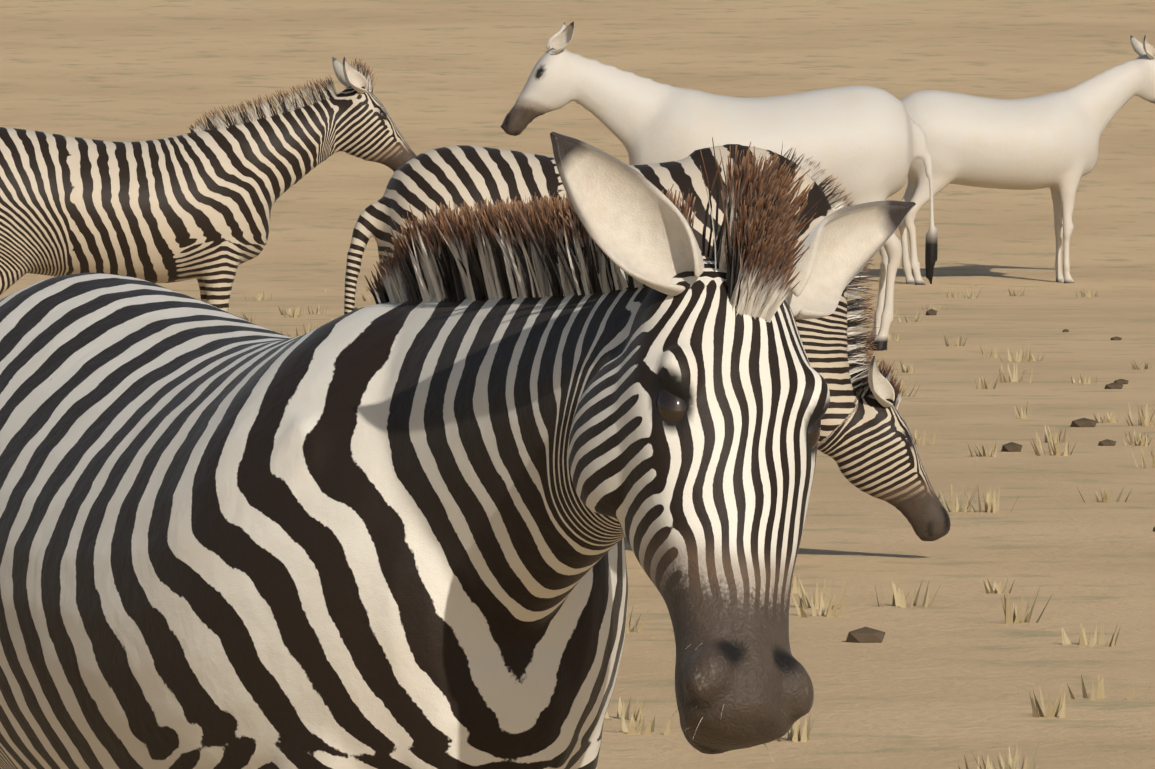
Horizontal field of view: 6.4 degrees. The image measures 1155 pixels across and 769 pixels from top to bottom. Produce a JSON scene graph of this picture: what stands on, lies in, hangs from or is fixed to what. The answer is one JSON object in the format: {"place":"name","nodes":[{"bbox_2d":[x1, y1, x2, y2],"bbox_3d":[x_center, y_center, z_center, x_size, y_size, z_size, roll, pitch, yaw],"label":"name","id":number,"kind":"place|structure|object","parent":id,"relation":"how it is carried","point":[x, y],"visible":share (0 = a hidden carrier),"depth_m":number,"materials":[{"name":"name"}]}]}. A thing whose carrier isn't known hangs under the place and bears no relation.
{"place":"outdoors","nodes":[
{"label":"outdoors","id":0,"kind":"place"},
{"bbox_2d":[0,0,1154,768],"bbox_3d":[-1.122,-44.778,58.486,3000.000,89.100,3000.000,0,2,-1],"label":"ground","id":1,"kind":"structure","parent":0,"point":[956,672],"depth_m":73.30,"materials":[{"name":"beige sand"}]},
{"bbox_2d":[0,57,415,311],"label":"zebra","id":2,"kind":"object","parent":1,"relation":"on","point":[194,204],"visible":0.96,"depth_m":43.62,"materials":[{"name":"multicoloured"}]},
{"bbox_2d":[0,131,915,768],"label":"zebra","id":3,"kind":"object","parent":1,"relation":"on","point":[430,489],"visible":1,"depth_m":10.86,"materials":[{"name":"multicoloured"}]},
{"bbox_2d":[344,141,950,540],"bbox_3d":[0.217,-0.104,32.851,1.979,1.330,0.588,0,2,-12],"label":"zebra","id":4,"kind":"object","parent":1,"relation":"on","point":[866,442],"visible":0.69,"depth_m":32.88,"materials":[{"name":"multicoloured"}]},
{"bbox_2d":[200,284,1154,768],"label":"dry grass tufts","id":5,"kind":"object","parent":1,"relation":"on","point":[990,506],"visible":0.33,"depth_m":30.15,"materials":[{"name":"beige plant"}]},
{"bbox_2d":[501,21,937,350],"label":"antelope","id":6,"kind":"object","parent":1,"relation":"on","point":[864,144],"visible":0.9,"depth_m":57.64},
{"bbox_2d":[898,35,1154,284],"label":"antelope","id":7,"kind":"object","parent":1,"relation":"on","point":[1051,140],"visible":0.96,"depth_m":73.69}
]}

